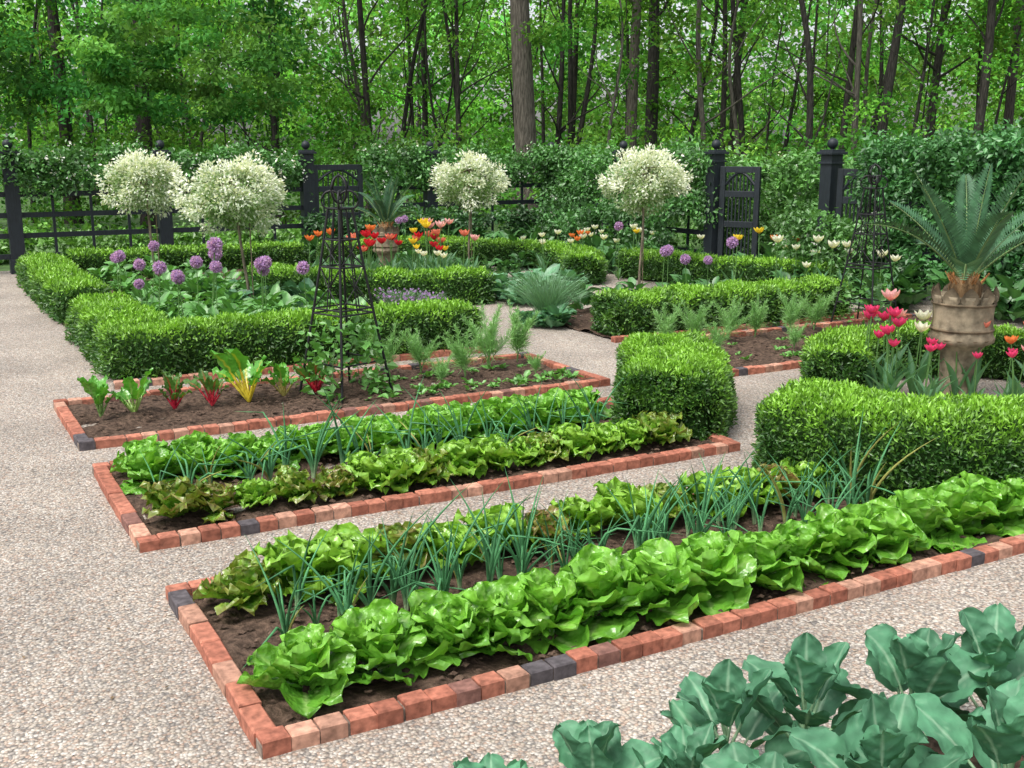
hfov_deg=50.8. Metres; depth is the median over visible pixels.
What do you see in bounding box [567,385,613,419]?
butterhead lettuce
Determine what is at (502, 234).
leafy perennial
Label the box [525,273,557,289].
hosta plant
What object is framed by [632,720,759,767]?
broccoli plant
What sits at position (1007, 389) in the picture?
tulip
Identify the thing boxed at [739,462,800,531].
green onion
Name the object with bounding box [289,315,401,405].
climbing pea plants
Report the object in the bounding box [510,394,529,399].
butterhead lettuce
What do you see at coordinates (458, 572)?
green onion
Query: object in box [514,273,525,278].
hosta plant
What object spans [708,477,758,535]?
green onion
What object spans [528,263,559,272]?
hosta plant
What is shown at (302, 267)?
purple allium
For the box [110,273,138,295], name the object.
hosta plant
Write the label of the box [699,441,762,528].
green onion
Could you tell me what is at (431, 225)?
tulip
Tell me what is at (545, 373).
seedling
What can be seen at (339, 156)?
woodland understory
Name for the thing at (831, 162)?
fence post
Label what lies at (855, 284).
leafy perennial
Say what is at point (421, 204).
rail fence
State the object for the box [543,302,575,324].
hosta plant
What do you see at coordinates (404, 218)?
purple allium
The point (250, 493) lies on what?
looseleaf lettuce
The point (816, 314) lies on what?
fennel plant
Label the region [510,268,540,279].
hosta plant
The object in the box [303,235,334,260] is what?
leafy perennial
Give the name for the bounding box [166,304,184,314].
hosta plant
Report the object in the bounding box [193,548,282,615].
looseleaf lettuce
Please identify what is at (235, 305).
hosta plant
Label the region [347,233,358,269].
tulip
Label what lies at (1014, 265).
rail fence
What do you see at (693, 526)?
green onion
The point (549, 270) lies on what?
hosta plant
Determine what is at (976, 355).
tulip
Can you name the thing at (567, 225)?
shrub border
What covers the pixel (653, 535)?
green onion
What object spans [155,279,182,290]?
hosta plant
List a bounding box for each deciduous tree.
[45,0,83,223]
[130,0,157,228]
[264,0,482,216]
[266,0,349,221]
[380,0,596,211]
[395,0,552,199]
[509,0,540,222]
[529,0,606,143]
[591,0,823,149]
[624,0,798,190]
[625,0,641,151]
[643,0,668,151]
[695,0,931,160]
[821,0,1022,140]
[875,0,907,148]
[883,0,1023,138]
[896,0,1023,129]
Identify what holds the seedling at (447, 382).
on the raised brick bed at (118, 422)
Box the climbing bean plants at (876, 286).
[837,274,892,325]
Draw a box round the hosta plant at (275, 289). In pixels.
[257,283,283,303]
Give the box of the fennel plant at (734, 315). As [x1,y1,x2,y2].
[713,294,754,339]
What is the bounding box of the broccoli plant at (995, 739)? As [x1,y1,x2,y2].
[902,676,1023,767]
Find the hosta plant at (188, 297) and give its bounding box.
[172,292,205,311]
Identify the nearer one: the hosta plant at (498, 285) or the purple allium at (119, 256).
the purple allium at (119, 256)
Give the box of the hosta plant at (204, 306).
[187,304,208,317]
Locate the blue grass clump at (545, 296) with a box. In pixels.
[500,268,596,312]
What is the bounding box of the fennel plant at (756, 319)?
[746,292,768,336]
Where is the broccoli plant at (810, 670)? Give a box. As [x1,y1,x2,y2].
[741,632,886,765]
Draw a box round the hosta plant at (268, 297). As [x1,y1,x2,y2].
[251,295,280,305]
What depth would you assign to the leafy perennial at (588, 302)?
13.74 m
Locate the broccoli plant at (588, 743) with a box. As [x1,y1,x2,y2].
[530,719,667,767]
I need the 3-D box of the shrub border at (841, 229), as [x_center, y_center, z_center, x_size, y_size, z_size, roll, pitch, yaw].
[4.448,-1.936,15.209,1.094,1.490,2.124,-7,14,-28]
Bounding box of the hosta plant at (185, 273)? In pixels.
[180,270,204,285]
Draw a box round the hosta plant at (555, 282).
[539,278,567,288]
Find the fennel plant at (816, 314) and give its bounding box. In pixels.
[797,285,841,329]
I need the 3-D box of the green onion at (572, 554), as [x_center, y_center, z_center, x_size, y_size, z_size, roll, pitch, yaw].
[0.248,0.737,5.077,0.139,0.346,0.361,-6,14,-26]
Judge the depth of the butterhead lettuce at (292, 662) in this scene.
3.94 m
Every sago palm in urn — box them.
[344,172,415,265]
[864,163,1023,398]
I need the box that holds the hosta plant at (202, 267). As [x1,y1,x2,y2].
[185,264,210,276]
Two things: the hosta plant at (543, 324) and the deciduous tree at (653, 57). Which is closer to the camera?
the hosta plant at (543, 324)
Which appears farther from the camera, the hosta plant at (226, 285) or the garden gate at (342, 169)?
the garden gate at (342, 169)
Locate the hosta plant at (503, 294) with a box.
[491,283,521,304]
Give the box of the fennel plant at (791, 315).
[777,287,810,328]
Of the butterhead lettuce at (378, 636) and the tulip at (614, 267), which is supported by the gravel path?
the tulip at (614, 267)
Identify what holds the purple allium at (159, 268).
on the raised brick bed at (117, 384)
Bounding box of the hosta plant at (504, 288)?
[497,280,526,299]
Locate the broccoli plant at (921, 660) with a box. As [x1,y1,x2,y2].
[831,623,993,767]
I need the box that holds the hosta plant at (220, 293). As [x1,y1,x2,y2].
[200,287,229,303]
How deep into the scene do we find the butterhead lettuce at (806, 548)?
5.10 m
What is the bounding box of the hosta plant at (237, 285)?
[220,284,239,291]
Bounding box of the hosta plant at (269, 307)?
[256,306,278,310]
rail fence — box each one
[0,192,10,259]
[20,177,159,255]
[172,187,303,247]
[369,173,425,225]
[438,172,542,235]
[553,173,613,235]
[624,178,703,251]
[884,186,964,299]
[993,205,1023,268]
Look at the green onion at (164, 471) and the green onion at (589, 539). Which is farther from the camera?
the green onion at (164, 471)
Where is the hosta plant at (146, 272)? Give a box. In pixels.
[135,259,155,278]
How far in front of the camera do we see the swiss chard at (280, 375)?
8.79 m
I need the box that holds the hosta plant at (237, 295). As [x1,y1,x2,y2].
[215,291,253,305]
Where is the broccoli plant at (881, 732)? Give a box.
[789,693,969,767]
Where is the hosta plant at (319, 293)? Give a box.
[297,286,338,307]
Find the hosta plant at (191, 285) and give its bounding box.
[178,269,206,297]
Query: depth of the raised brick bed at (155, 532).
6.30 m
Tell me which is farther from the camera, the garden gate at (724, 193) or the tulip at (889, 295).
the garden gate at (724, 193)
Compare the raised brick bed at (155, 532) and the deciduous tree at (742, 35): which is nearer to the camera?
the raised brick bed at (155, 532)
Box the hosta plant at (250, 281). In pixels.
[248,278,271,287]
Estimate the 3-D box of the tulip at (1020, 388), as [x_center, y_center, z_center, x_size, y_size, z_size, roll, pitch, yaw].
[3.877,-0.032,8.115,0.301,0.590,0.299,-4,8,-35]
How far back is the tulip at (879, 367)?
8.74 m
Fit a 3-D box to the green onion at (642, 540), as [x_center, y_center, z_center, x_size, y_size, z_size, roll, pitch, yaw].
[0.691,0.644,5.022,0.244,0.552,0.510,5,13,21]
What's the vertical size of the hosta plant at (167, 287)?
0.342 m
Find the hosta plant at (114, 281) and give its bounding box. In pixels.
[106,275,131,293]
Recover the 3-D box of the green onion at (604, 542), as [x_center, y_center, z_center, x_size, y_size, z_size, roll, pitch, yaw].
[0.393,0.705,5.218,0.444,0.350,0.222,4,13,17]
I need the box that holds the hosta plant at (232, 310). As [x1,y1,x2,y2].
[216,308,255,315]
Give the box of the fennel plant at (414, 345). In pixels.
[398,328,441,372]
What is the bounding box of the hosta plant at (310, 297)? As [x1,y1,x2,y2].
[302,293,322,304]
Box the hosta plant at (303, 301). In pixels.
[294,297,325,309]
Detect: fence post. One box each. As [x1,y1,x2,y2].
[0,139,25,273]
[150,140,173,249]
[295,141,316,239]
[421,141,439,229]
[544,142,557,230]
[612,141,629,248]
[703,139,728,255]
[817,138,847,246]
[967,139,1001,278]
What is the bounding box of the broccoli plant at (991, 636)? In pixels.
[908,603,1023,714]
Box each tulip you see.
[299,230,321,265]
[304,235,315,267]
[312,228,335,268]
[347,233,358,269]
[348,230,378,270]
[349,224,375,267]
[354,229,381,264]
[354,239,382,271]
[358,240,385,265]
[361,246,367,269]
[363,238,379,268]
[366,232,394,265]
[367,237,399,267]
[378,233,411,271]
[384,239,403,269]
[385,234,402,271]
[400,232,426,272]
[400,238,422,272]
[405,235,424,268]
[408,228,417,263]
[410,218,433,265]
[413,222,434,265]
[413,244,419,273]
[415,221,432,270]
[416,217,446,268]
[419,241,438,269]
[420,251,435,269]
[425,229,451,270]
[425,245,448,269]
[427,220,456,268]
[427,234,451,266]
[427,252,447,268]
[432,237,452,266]
[433,250,441,267]
[442,218,456,262]
[443,245,455,266]
[452,234,481,268]
[453,229,471,266]
[535,240,546,267]
[537,232,552,269]
[550,229,561,250]
[558,239,573,255]
[576,230,583,248]
[600,234,616,263]
[612,229,621,273]
[627,224,637,249]
[629,227,651,247]
[633,229,639,246]
[684,235,704,253]
[721,234,743,281]
[753,227,763,257]
[760,235,783,280]
[790,244,799,278]
[790,261,810,278]
[807,235,829,275]
[814,240,849,278]
[834,248,855,282]
[838,241,852,281]
[851,310,883,373]
[855,249,898,310]
[857,288,911,374]
[858,330,897,389]
[861,306,902,394]
[864,304,885,384]
[864,324,910,392]
[867,326,909,380]
[869,311,907,377]
[873,309,916,378]
[881,317,926,392]
[881,338,914,391]
[884,309,932,394]
[885,254,901,313]
[899,321,943,394]
[912,343,938,396]
[912,345,948,404]
[914,337,950,395]
[928,342,958,396]
[945,352,981,396]
[955,351,984,398]
[957,321,992,395]
[991,350,1023,398]
[994,345,1023,395]
[994,348,1018,396]
[1004,335,1018,394]
[1013,321,1023,371]
[1016,382,1023,398]
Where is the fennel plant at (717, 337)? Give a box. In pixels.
[703,318,736,348]
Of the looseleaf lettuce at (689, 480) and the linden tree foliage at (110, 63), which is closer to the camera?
the looseleaf lettuce at (689, 480)
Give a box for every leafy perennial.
[300,239,316,251]
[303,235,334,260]
[308,247,315,262]
[396,249,416,261]
[439,227,460,236]
[455,257,472,264]
[475,227,492,236]
[479,253,497,271]
[482,230,499,239]
[492,231,509,239]
[492,259,513,272]
[494,258,517,275]
[503,229,519,237]
[507,263,524,276]
[508,235,525,242]
[508,251,530,269]
[519,222,545,235]
[526,231,547,240]
[529,229,551,240]
[530,248,548,264]
[565,281,601,313]
[572,290,599,308]
[581,234,615,249]
[598,245,617,264]
[601,250,614,272]
[606,283,632,292]
[616,277,650,291]
[617,241,634,251]
[669,268,699,284]
[672,274,699,284]
[672,279,689,290]
[681,243,705,252]
[694,278,709,283]
[709,276,728,284]
[733,251,747,259]
[757,241,791,258]
[771,270,796,280]
[786,259,836,278]
[837,266,865,295]
[844,270,878,297]
[850,272,906,307]
[852,273,890,297]
[853,262,893,297]
[868,278,905,307]
[884,266,929,283]
[884,275,923,308]
[887,261,924,286]
[890,262,921,287]
[894,276,935,310]
[925,269,949,299]
[980,275,1013,312]
[991,274,1023,320]
[995,298,1009,319]
[1007,278,1023,319]
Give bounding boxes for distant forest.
[0,0,1023,185]
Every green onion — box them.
[141,436,185,481]
[171,445,255,486]
[176,436,236,482]
[207,435,281,479]
[225,418,314,480]
[238,408,297,464]
[242,537,316,668]
[249,396,362,477]
[256,528,331,616]
[271,522,386,614]
[291,386,375,463]
[292,504,434,608]
[299,585,382,623]
[314,394,377,462]
[328,481,473,604]
[335,560,382,615]
[339,414,393,454]
[353,508,465,610]
[367,511,457,590]
[369,409,441,448]
[378,374,454,448]
[380,479,504,605]
[392,519,459,590]
[402,386,481,443]
[420,507,507,589]
[424,386,489,440]
[450,479,528,570]
[453,517,505,579]
[462,466,543,569]
[467,390,520,436]
[482,495,557,581]
[483,410,539,444]
[489,489,579,574]
[500,488,576,571]
[504,380,542,433]
[528,385,577,432]
[534,499,576,567]
[541,504,600,552]
[548,382,603,429]
[554,494,591,558]
[556,394,580,423]
[558,507,633,546]
[558,521,673,549]
[565,374,627,423]
[601,479,683,548]
[602,488,664,537]
[619,469,706,539]
[622,470,678,546]
[658,492,714,539]
[660,473,723,537]
[661,472,746,533]
[671,471,740,529]
[691,451,746,532]
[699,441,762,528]
[702,454,763,524]
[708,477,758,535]
[709,461,781,528]
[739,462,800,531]
[745,450,818,523]
[765,446,833,518]
[767,451,841,522]
[774,444,857,512]
[775,465,864,508]
[799,454,846,503]
[819,408,895,504]
[822,420,935,503]
[826,415,898,492]
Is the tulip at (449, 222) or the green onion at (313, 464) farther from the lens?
the tulip at (449, 222)
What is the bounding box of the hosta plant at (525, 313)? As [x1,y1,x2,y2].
[513,309,534,325]
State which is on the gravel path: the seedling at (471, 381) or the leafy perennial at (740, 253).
the leafy perennial at (740, 253)
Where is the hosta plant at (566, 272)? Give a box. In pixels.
[560,270,587,287]
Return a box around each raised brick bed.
[53,352,609,450]
[61,269,482,389]
[92,397,739,552]
[165,493,1023,759]
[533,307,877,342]
[705,312,1009,376]
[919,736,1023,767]
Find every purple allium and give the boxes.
[110,253,118,290]
[113,249,125,290]
[133,258,147,305]
[134,279,144,304]
[147,240,159,289]
[152,260,166,309]
[170,269,184,314]
[173,273,184,318]
[189,256,202,304]
[206,236,222,301]
[208,250,222,309]
[209,260,222,304]
[253,257,267,311]
[257,266,269,312]
[262,256,272,311]
[296,260,309,308]
[395,217,402,223]
[401,215,407,231]
[607,221,627,279]
[660,246,670,285]
[665,244,673,283]
[680,254,690,283]
[703,255,712,284]
[726,236,737,278]
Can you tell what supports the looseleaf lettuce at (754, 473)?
on the raised brick bed at (272, 723)
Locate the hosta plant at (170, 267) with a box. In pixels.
[160,262,183,274]
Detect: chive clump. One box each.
[373,287,424,304]
[402,290,450,301]
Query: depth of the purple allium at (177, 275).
10.69 m
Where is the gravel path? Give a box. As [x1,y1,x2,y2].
[0,261,1023,767]
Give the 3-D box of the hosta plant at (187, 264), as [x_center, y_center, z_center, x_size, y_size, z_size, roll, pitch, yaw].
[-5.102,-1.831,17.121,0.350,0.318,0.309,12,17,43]
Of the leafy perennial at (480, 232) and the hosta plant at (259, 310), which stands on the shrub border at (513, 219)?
the leafy perennial at (480, 232)
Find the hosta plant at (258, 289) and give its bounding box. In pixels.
[247,285,268,297]
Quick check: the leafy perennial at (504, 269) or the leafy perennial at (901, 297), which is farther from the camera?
the leafy perennial at (504, 269)
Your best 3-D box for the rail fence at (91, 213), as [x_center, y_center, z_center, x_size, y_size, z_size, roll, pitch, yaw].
[-7.201,-2.772,18.498,2.242,1.550,0.040,-7,14,-31]
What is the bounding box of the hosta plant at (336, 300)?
[331,295,360,303]
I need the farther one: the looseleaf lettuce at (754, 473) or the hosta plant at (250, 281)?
the hosta plant at (250, 281)
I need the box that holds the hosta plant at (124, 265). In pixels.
[104,259,132,276]
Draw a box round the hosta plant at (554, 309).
[538,303,576,326]
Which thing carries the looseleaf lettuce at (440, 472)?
on the raised brick bed at (155, 532)
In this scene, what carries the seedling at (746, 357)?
on the raised brick bed at (765, 357)
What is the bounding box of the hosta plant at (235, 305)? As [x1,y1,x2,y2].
[215,299,254,311]
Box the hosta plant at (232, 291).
[211,284,252,300]
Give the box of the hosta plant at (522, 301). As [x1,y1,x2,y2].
[501,283,539,304]
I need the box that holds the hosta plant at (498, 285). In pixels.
[493,279,521,296]
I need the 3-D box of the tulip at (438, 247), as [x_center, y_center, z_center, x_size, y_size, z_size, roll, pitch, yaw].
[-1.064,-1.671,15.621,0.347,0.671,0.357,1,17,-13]
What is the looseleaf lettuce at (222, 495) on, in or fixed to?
on the raised brick bed at (155, 532)
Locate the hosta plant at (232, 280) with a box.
[219,279,244,288]
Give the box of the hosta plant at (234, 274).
[220,271,241,279]
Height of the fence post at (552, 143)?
2.190 m
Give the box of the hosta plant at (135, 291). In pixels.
[129,285,156,302]
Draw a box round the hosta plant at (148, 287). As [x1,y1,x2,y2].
[141,280,162,295]
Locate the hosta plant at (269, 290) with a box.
[258,281,282,299]
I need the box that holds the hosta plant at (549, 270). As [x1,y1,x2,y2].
[524,266,557,277]
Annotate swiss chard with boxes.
[77,374,117,416]
[108,368,153,411]
[158,369,191,408]
[183,369,228,405]
[209,347,272,401]
[260,360,303,395]
[293,351,338,393]
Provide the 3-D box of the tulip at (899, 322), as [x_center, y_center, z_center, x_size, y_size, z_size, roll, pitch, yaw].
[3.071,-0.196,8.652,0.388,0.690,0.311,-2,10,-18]
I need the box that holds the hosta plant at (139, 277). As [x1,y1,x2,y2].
[130,275,152,288]
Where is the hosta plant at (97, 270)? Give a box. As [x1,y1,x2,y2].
[87,266,113,277]
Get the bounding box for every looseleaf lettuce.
[139,476,215,518]
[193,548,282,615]
[197,481,238,524]
[232,477,278,508]
[252,529,352,601]
[264,464,321,504]
[288,522,396,605]
[315,465,357,501]
[334,451,393,494]
[364,521,431,569]
[366,444,436,493]
[407,447,455,484]
[416,518,483,568]
[426,436,487,478]
[454,501,536,552]
[467,434,518,470]
[507,436,546,466]
[512,505,574,551]
[525,431,569,460]
[549,422,596,460]
[549,493,616,539]
[583,420,624,453]
[593,476,662,527]
[615,418,655,450]
[632,410,692,445]
[637,482,696,517]
[677,467,744,520]
[711,464,782,517]
[756,462,804,500]
[779,456,836,497]
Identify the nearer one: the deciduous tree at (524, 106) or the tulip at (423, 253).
the tulip at (423, 253)
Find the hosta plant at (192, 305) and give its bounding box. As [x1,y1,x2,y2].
[183,298,215,310]
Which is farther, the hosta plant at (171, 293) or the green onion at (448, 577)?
the hosta plant at (171, 293)
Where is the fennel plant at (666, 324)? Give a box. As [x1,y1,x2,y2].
[650,300,681,333]
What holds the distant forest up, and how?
on the ground
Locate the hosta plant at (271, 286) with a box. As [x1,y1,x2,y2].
[254,285,285,294]
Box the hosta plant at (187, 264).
[182,259,199,274]
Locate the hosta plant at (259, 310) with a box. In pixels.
[235,306,265,313]
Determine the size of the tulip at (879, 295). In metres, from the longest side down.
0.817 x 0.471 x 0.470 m
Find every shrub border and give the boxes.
[0,209,463,263]
[297,192,564,261]
[527,184,689,251]
[630,167,965,255]
[696,137,928,263]
[768,193,893,286]
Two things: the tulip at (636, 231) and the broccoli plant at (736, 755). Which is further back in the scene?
the tulip at (636, 231)
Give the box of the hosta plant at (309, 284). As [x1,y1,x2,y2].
[280,278,323,304]
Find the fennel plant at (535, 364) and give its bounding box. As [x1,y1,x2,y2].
[524,351,545,373]
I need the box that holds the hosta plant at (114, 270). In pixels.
[100,264,123,280]
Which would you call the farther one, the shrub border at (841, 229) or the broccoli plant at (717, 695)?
the shrub border at (841, 229)
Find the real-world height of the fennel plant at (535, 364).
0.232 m
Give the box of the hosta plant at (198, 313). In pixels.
[194,303,222,314]
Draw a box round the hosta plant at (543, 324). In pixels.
[538,306,562,327]
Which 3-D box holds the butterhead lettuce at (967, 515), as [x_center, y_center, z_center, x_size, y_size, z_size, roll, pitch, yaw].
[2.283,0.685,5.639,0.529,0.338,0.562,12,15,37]
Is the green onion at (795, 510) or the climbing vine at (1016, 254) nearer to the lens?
the green onion at (795, 510)
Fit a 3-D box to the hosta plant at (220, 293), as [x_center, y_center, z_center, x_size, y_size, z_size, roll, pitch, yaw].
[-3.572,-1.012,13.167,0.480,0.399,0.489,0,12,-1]
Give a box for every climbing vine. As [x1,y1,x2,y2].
[0,125,179,203]
[0,133,22,189]
[152,133,316,197]
[352,135,441,200]
[411,138,552,192]
[533,137,623,211]
[606,134,731,228]
[846,120,1023,288]
[937,118,1023,318]
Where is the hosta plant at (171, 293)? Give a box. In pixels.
[151,288,185,307]
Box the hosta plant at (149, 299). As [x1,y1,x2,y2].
[148,292,176,307]
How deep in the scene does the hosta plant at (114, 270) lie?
16.29 m
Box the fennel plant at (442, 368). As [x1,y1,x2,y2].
[423,351,452,382]
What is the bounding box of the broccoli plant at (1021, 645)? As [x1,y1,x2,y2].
[1018,640,1023,649]
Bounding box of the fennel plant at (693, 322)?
[673,298,712,332]
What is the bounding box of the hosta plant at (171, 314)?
[155,305,183,318]
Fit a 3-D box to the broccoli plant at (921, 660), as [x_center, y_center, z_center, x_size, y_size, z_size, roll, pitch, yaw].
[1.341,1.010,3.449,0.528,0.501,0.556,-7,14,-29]
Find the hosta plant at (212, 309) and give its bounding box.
[198,305,222,317]
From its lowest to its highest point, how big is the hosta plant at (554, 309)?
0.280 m
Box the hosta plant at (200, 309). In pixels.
[195,305,205,314]
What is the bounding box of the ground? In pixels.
[0,155,1021,301]
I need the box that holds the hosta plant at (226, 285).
[206,281,237,290]
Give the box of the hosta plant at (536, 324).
[527,312,546,326]
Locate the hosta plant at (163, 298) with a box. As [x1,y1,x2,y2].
[142,291,169,310]
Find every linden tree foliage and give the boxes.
[0,0,310,142]
[46,0,317,124]
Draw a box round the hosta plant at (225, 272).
[208,267,236,277]
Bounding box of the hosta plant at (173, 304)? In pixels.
[166,300,189,311]
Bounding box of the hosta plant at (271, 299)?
[252,295,277,306]
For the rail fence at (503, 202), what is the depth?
22.38 m
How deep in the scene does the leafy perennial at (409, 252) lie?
18.29 m
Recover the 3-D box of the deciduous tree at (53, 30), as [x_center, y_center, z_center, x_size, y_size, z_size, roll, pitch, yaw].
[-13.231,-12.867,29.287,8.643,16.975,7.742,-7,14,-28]
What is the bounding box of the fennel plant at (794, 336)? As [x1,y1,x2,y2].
[781,317,807,347]
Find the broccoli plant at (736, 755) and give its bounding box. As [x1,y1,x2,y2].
[700,742,800,767]
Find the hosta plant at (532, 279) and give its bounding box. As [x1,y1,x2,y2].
[517,275,547,302]
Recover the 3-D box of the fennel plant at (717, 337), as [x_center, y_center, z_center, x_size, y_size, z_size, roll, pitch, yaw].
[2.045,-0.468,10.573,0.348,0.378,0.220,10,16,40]
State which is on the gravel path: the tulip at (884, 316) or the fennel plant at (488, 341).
the tulip at (884, 316)
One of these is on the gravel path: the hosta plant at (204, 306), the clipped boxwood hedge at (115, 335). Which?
the clipped boxwood hedge at (115, 335)
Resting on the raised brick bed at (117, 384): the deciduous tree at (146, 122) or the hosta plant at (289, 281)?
the hosta plant at (289, 281)
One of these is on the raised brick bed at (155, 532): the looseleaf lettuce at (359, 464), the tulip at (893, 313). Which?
the looseleaf lettuce at (359, 464)
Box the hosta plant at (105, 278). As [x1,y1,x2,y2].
[89,266,113,284]
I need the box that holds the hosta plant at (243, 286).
[233,282,268,298]
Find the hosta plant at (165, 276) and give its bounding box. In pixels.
[148,272,170,290]
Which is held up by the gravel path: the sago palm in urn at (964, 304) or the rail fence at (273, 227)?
the sago palm in urn at (964, 304)
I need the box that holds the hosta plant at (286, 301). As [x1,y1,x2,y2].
[273,292,296,309]
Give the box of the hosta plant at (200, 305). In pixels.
[183,303,223,312]
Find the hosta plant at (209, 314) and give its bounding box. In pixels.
[202,312,217,318]
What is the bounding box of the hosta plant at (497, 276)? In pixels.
[494,273,513,279]
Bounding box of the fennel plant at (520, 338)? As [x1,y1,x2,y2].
[506,299,540,361]
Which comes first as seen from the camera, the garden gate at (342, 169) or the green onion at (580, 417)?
the green onion at (580, 417)
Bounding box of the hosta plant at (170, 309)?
[162,306,187,317]
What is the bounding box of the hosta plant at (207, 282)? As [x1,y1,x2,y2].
[195,273,225,299]
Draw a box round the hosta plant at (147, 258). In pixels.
[143,255,165,277]
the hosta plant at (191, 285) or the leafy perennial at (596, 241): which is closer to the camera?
the hosta plant at (191, 285)
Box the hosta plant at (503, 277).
[494,275,514,287]
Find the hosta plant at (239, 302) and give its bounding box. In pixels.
[217,291,253,305]
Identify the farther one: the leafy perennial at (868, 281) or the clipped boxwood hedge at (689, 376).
the leafy perennial at (868, 281)
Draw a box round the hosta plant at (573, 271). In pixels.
[554,268,587,280]
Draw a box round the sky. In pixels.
[0,0,1023,155]
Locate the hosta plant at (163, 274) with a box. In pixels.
[150,268,168,290]
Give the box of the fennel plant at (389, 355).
[363,320,409,374]
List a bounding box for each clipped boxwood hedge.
[14,251,112,324]
[61,239,310,275]
[63,289,483,380]
[238,262,496,304]
[315,234,608,284]
[590,273,854,335]
[609,328,738,440]
[613,246,841,284]
[749,377,1023,503]
[798,318,1023,386]
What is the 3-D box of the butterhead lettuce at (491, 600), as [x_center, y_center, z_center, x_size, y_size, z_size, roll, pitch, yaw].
[-0.060,0.946,4.398,0.435,0.292,0.494,6,14,26]
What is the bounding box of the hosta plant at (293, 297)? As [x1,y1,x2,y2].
[278,290,304,307]
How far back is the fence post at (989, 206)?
13.53 m
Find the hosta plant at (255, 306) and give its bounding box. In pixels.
[250,304,270,310]
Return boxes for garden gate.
[314,164,363,229]
[717,166,761,258]
[835,169,880,260]
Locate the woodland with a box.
[0,0,1023,224]
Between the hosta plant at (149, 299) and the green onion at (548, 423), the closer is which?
the green onion at (548, 423)
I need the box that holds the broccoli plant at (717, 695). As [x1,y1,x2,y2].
[660,658,836,763]
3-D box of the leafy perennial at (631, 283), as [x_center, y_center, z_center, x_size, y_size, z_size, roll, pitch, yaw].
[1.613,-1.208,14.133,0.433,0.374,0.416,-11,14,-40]
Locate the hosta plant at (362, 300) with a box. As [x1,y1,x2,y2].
[336,296,366,308]
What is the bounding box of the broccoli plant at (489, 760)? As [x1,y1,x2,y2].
[452,752,527,767]
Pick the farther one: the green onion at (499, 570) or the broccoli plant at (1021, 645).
the green onion at (499, 570)
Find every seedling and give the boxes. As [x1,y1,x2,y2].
[378,392,401,398]
[382,386,403,392]
[410,383,433,389]
[415,388,426,394]
[418,369,434,375]
[431,380,445,388]
[442,380,458,386]
[461,377,477,384]
[463,378,481,386]
[480,365,498,368]
[493,377,506,381]
[505,377,528,385]
[513,375,531,381]
[515,370,531,377]
[535,375,551,380]
[542,370,557,375]
[547,373,566,379]
[552,367,570,373]
[563,370,582,377]
[740,354,752,359]
[785,351,801,355]
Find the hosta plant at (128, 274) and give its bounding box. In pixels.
[118,270,141,277]
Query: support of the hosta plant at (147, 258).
on the raised brick bed at (117, 384)
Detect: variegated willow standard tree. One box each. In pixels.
[90,145,195,275]
[165,148,288,297]
[427,148,510,260]
[595,142,693,288]
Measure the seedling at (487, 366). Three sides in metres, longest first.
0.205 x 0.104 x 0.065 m
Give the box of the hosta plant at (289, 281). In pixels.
[279,280,299,297]
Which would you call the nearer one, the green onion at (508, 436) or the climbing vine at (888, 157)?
the green onion at (508, 436)
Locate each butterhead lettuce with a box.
[110,434,183,482]
[119,445,185,494]
[166,441,222,482]
[167,430,213,453]
[207,438,258,479]
[218,431,259,463]
[236,623,361,719]
[244,435,300,470]
[264,424,305,455]
[291,428,345,459]
[298,422,334,443]
[315,599,431,687]
[328,424,380,454]
[340,414,374,447]
[358,415,412,453]
[373,412,404,422]
[399,414,447,447]
[405,587,504,670]
[406,403,442,417]
[419,405,480,443]
[437,575,554,660]
[442,400,481,431]
[461,402,503,441]
[471,396,502,430]
[486,396,538,437]
[504,567,601,653]
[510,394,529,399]
[513,393,562,430]
[533,387,569,421]
[555,397,591,425]
[555,543,669,643]
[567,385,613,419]
[612,537,711,625]
[680,530,760,615]
[723,530,803,592]
[769,519,844,586]
[799,503,877,579]
[840,496,927,568]
[888,488,969,553]
[921,481,1003,552]
[942,470,1023,536]
[996,472,1023,521]
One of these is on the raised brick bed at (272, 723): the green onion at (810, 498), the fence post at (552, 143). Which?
the green onion at (810, 498)
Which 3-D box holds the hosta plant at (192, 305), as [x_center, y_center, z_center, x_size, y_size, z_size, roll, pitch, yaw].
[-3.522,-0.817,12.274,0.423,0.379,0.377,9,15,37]
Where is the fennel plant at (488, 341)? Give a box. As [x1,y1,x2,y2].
[458,300,524,368]
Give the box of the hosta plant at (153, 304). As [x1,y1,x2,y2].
[135,299,172,310]
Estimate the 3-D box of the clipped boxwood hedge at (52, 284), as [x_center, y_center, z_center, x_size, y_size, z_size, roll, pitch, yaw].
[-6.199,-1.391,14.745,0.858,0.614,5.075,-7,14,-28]
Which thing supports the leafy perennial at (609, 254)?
on the gravel path
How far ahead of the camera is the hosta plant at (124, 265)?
16.78 m
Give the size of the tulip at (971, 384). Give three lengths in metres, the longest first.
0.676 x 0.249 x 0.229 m
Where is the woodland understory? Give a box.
[0,112,1023,242]
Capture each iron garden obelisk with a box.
[298,173,392,403]
[830,163,896,328]
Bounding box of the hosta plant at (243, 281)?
[219,280,245,289]
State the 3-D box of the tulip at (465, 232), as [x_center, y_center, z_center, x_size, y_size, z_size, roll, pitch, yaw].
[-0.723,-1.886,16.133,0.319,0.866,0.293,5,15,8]
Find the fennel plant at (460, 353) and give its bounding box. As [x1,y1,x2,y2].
[441,323,482,377]
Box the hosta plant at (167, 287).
[160,282,187,300]
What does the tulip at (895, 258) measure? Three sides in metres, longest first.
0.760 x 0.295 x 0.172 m
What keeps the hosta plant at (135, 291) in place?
on the raised brick bed at (117, 384)

